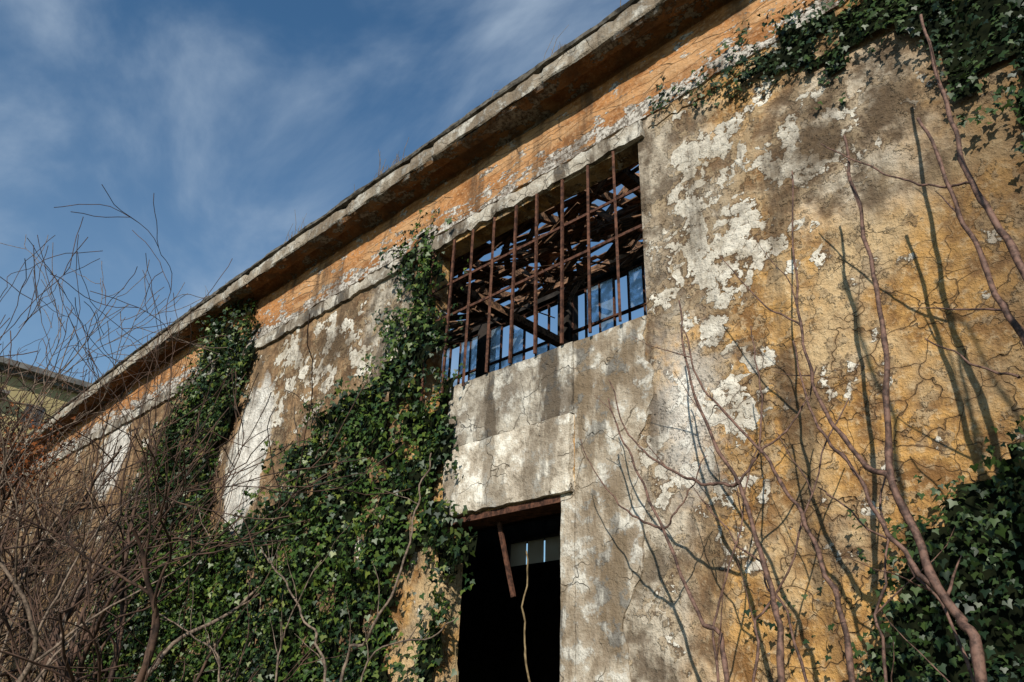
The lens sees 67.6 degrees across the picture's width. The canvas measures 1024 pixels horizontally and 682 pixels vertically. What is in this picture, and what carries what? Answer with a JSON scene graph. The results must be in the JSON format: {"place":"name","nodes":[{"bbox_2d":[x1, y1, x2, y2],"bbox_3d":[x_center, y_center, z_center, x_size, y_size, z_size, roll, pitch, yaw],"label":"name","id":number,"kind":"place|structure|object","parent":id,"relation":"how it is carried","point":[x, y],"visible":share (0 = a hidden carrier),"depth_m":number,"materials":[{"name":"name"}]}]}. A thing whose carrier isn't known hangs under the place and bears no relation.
{"place":"outdoors","nodes":[
{"label":"outdoors","id":0,"kind":"place"},
{"bbox_2d":[0,372,77,456],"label":"walls","id":1,"kind":"structure","parent":0,"point":[12,394],"depth_m":54.22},
{"bbox_2d":[21,403,44,427],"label":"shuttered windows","id":2,"kind":"structure","parent":1,"relation":"attached to","point":[27,408],"depth_m":54.05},
{"bbox_2d":[0,357,90,397],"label":"eaves and balconies","id":3,"kind":"object","parent":1,"relation":"attached to","point":[24,368],"visible":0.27,"depth_m":54.39,"materials":[{"name":"grey concrete"}]},
{"bbox_2d":[0,0,645,563],"label":"sky","id":4,"kind":"structure","parent":0,"point":[240,119],"materials":[{"name":"blue"}]},
{"label":"ground","id":5,"kind":"structure","parent":0,"visible":0},
{"bbox_2d":[1,316,67,594],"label":"bare tree","id":6,"kind":"object","parent":5,"relation":"on","point":[26,439],"visible":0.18,"depth_m":17.74,"materials":[{"name":"brown plant"}]},
{"bbox_2d":[0,360,83,681],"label":"bare tree","id":7,"kind":"object","parent":5,"relation":"on","point":[3,658],"visible":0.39,"depth_m":14.23,"materials":[{"name":"brown plant"}]},
{"bbox_2d":[0,377,90,535],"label":"dead foliage","id":8,"kind":"object","parent":7,"relation":"attached to","point":[27,465],"visible":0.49,"depth_m":14.53,"materials":[{"name":"brown plant"}]},
{"bbox_2d":[0,321,123,681],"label":"bare tree","id":9,"kind":"object","parent":5,"relation":"on","point":[69,394],"visible":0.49,"depth_m":12.87,"materials":[{"name":"brown plant"}]},
{"bbox_2d":[0,235,164,680],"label":"bare tree","id":10,"kind":"object","parent":5,"relation":"on","point":[38,496],"visible":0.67,"depth_m":12.17,"materials":[{"name":"brown plant"}]},
{"bbox_2d":[0,238,181,681],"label":"bare tree","id":11,"kind":"object","parent":5,"relation":"on","point":[11,671],"visible":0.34,"depth_m":15.20,"materials":[{"name":"brown plant"}]},
{"bbox_2d":[0,234,232,678],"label":"bare tree","id":12,"kind":"object","parent":5,"relation":"on","point":[39,535],"visible":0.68,"depth_m":12.19,"materials":[{"name":"brown plant"}]},
{"bbox_2d":[0,236,234,681],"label":"bare tree","id":13,"kind":"object","parent":5,"relation":"on","point":[40,543],"visible":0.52,"depth_m":12.33,"materials":[{"name":"brown plant"}]},
{"bbox_2d":[0,217,245,621],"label":"bare tree","id":14,"kind":"object","parent":5,"relation":"on","point":[6,497],"visible":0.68,"depth_m":10.64,"materials":[{"name":"brown plant"}]},
{"bbox_2d":[0,357,277,681],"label":"bare tree","id":15,"kind":"object","parent":5,"relation":"on","point":[82,568],"visible":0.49,"depth_m":10.94,"materials":[{"name":"brown plant"}]},
{"bbox_2d":[0,235,293,681],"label":"bare tree","id":16,"kind":"object","parent":5,"relation":"on","point":[67,669],"visible":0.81,"depth_m":8.16,"materials":[{"name":"brown plant"}]},
{"bbox_2d":[0,326,336,681],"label":"bare tree","id":17,"kind":"object","parent":5,"relation":"on","point":[29,666],"visible":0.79,"depth_m":8.46,"materials":[{"name":"brown plant"}]},
{"bbox_2d":[0,330,357,681],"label":"bare tree","id":18,"kind":"object","parent":5,"relation":"on","point":[153,637],"visible":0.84,"depth_m":7.48,"materials":[{"name":"brown plant"}]},
{"bbox_2d":[0,184,414,681],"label":"bare tree","id":19,"kind":"object","parent":5,"relation":"on","point":[114,590],"visible":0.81,"depth_m":9.33,"materials":[{"name":"brown plant"}]},
{"bbox_2d":[159,453,457,681],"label":"bare sapling","id":20,"kind":"object","parent":5,"relation":"on","point":[316,632],"visible":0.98,"depth_m":6.72,"materials":[{"name":"brown plant"}]},
{"bbox_2d":[455,551,530,681],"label":"dry stalk","id":21,"kind":"object","parent":5,"relation":"on","point":[525,659],"visible":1,"depth_m":6.24,"materials":[{"name":"brown plant"}]},
{"bbox_2d":[0,0,1023,681],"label":"front wall","id":22,"kind":"structure","parent":5,"relation":"on","point":[716,190],"depth_m":5.68,"materials":[{"name":"paint"}]},
{"bbox_2d":[72,210,477,681],"bbox_3d":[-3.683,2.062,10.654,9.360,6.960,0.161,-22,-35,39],"label":"ivy vines","id":23,"kind":"object","parent":22,"relation":"attached to","point":[398,506],"visible":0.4,"depth_m":8.93,"materials":[{"name":"green plant"}]},
{"bbox_2d":[1,120,644,493],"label":"lintel band","id":24,"kind":"object","parent":22,"relation":"attached to","point":[624,137],"visible":0.67,"depth_m":9.34,"materials":[{"name":"concrete"}]},
{"bbox_2d":[0,0,665,462],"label":"cornice fascia","id":25,"kind":"structure","parent":22,"relation":"attached to","point":[608,30],"depth_m":9.70,"materials":[{"name":"grey concrete"}]},
{"bbox_2d":[13,0,666,447],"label":"roof edge","id":26,"kind":"object","parent":22,"relation":"attached to","point":[511,86],"visible":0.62,"depth_m":10.00,"materials":[{"name":"concrete"}]},
{"bbox_2d":[103,0,620,372],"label":"cornice weeds","id":27,"kind":"object","parent":26,"relation":"on","point":[397,155],"visible":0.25,"depth_m":10.65,"materials":[{"name":"plant"}]},
{"bbox_2d":[0,0,731,473],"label":"cornice soffit","id":28,"kind":"structure","parent":22,"relation":"attached to","point":[642,38],"depth_m":9.51,"materials":[{"name":"concrete"}]},
{"bbox_2d":[15,0,848,476],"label":"orange frieze","id":29,"kind":"object","parent":22,"relation":"attached to","point":[593,118],"visible":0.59,"depth_m":8.77,"materials":[{"name":"paint"}]},
{"bbox_2d":[427,208,439,228],"bbox_3d":[-1.023,-1.579,9.788,0.364,0.520,0.116,-22,-35,39],"label":"ivy tendril","id":30,"kind":"object","parent":22,"relation":"attached to","point":[438,212],"visible":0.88,"depth_m":9.75,"materials":[{"name":"green plant"}]},
{"bbox_2d":[443,413,574,530],"bbox_3d":[0.009,1.288,7.324,1.680,0.780,0.345,-22,-35,39],"label":"door lintel","id":31,"kind":"structure","parent":22,"relation":"attached to","point":[529,463],"depth_m":7.13,"materials":[{"name":"beige concrete"}]},
{"bbox_2d":[496,521,515,597],"bbox_3d":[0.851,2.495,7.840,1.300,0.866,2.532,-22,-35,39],"label":"hanging iron bar","id":32,"kind":"object","parent":31,"relation":"hanging from","point":[506,561],"visible":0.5,"depth_m":7.14,"materials":[{"name":"brown metal"}]},
{"bbox_2d":[448,341,573,447],"bbox_3d":[-0.056,0.581,7.602,1.730,0.722,0.072,-22,-35,39],"label":"spandrel panel","id":33,"kind":"object","parent":22,"relation":"attached to","point":[535,389],"visible":0.94,"depth_m":7.50,"materials":[{"name":"concrete"}]},
{"bbox_2d":[420,151,642,400],"bbox_3d":[0.131,-0.610,8.106,3.100,2.000,0.215,-22,-35,39],"label":"window grille","id":34,"kind":"object","parent":22,"relation":"attached to","point":[561,263],"depth_m":7.92,"materials":[{"name":"metal"}]},
{"bbox_2d":[430,259,473,381],"bbox_3d":[-0.693,-0.249,8.643,0.706,1.550,0.188,-22,-35,39],"label":"ivy tendril","id":35,"kind":"object","parent":34,"relation":"attached to","point":[445,355],"visible":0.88,"depth_m":8.57,"materials":[{"name":"green plant"}]},
{"bbox_2d":[560,492,575,681],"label":"door jamb render","id":36,"kind":"object","parent":22,"relation":"attached to","point":[567,618],"depth_m":6.25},
{"bbox_2d":[646,19,765,121],"bbox_3d":[1.762,-2.438,7.155,1.230,0.865,0.194,-22,-35,39],"label":"ivy tendril","id":37,"kind":"object","parent":22,"relation":"attached to","point":[738,42],"visible":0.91,"depth_m":7.04,"materials":[{"name":"green plant"}]},
{"bbox_2d":[647,0,863,127],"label":"plaster edge","id":38,"kind":"object","parent":22,"relation":"attached to","point":[676,106],"visible":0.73,"depth_m":7.22,"materials":[{"name":"beige paint"}]},
{"bbox_2d":[743,509,866,664],"bbox_3d":[1.847,1.659,4.741,0.249,1.121,0.943,23,-33,-35],"label":"ivy tendril","id":39,"kind":"object","parent":22,"relation":"attached to","point":[771,625],"visible":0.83,"depth_m":4.81,"materials":[{"name":"green plant"}]},
{"bbox_2d":[719,0,1023,156],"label":"leaves","id":40,"kind":"object","parent":22,"relation":"attached to","point":[1010,90],"visible":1,"depth_m":5.72,"materials":[{"name":"green plant"}]},
{"bbox_2d":[740,0,1023,120],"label":"understory","id":41,"kind":"object","parent":22,"relation":"attached to","point":[985,29],"visible":0.73,"depth_m":5.62,"materials":[{"name":"green plant"}]},
{"bbox_2d":[845,415,1023,681],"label":"leaves","id":42,"kind":"object","parent":22,"relation":"attached to","point":[1001,530],"visible":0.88,"depth_m":4.22,"materials":[{"name":"green plant"}]},
{"bbox_2d":[870,442,1023,681],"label":"understory","id":43,"kind":"object","parent":22,"relation":"attached to","point":[1014,617],"visible":0.55,"depth_m":4.28,"materials":[{"name":"green plant"}]},
{"bbox_2d":[443,253,644,681],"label":"back wall","id":44,"kind":"structure","parent":5,"relation":"on","point":[491,639],"depth_m":13.41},
{"bbox_2d":[510,536,560,566],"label":"dusty panes","id":45,"kind":"object","parent":44,"relation":"attached to","point":[536,551],"visible":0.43,"depth_m":13.47,"materials":[{"name":"grey glass"}]},
{"bbox_2d":[440,262,646,384],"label":"window frames","id":46,"kind":"structure","parent":44,"relation":"attached to","point":[629,310],"depth_m":15.00,"materials":[{"name":"metal"}]},
{"bbox_2d":[441,270,646,385],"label":"window panes","id":47,"kind":"object","parent":46,"relation":"attached to","point":[541,349],"visible":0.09,"depth_m":15.22,"materials":[{"name":"blue glass"}]},
{"bbox_2d":[446,161,643,346],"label":"roof timbers","id":48,"kind":"object","parent":44,"relation":"attached to","point":[628,178],"visible":0.04,"depth_m":13.22,"materials":[{"name":"brown wood"}]},
{"bbox_2d":[446,163,643,343],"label":"broken roof boards","id":49,"kind":"object","parent":48,"relation":"on","point":[576,205],"visible":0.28,"depth_m":12.70,"materials":[{"name":"brown wood"}]},
{"bbox_2d":[574,315,654,681],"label":"pier","id":50,"kind":"structure","parent":5,"relation":"on","point":[609,549],"depth_m":6.32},
{"bbox_2d":[609,300,854,681],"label":"bare climbing shrub","id":51,"kind":"object","parent":5,"relation":"on","point":[780,661],"visible":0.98,"depth_m":4.55,"materials":[{"name":"brown plant"}]},
{"bbox_2d":[580,398,974,681],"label":"bare climbing shrub","id":52,"kind":"object","parent":5,"relation":"on","point":[713,628],"visible":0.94,"depth_m":4.37,"materials":[{"name":"brown plant"}]},
{"bbox_2d":[718,135,987,681],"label":"bare climbing shrub","id":53,"kind":"object","parent":5,"relation":"on","point":[930,578],"visible":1,"depth_m":4.08,"materials":[{"name":"brown plant"}]},
{"bbox_2d":[821,14,1023,378],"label":"bare climbing shrub","id":54,"kind":"object","parent":5,"relation":"on","point":[1014,252],"visible":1,"depth_m":4.25,"materials":[{"name":"brown plant"}]}
]}

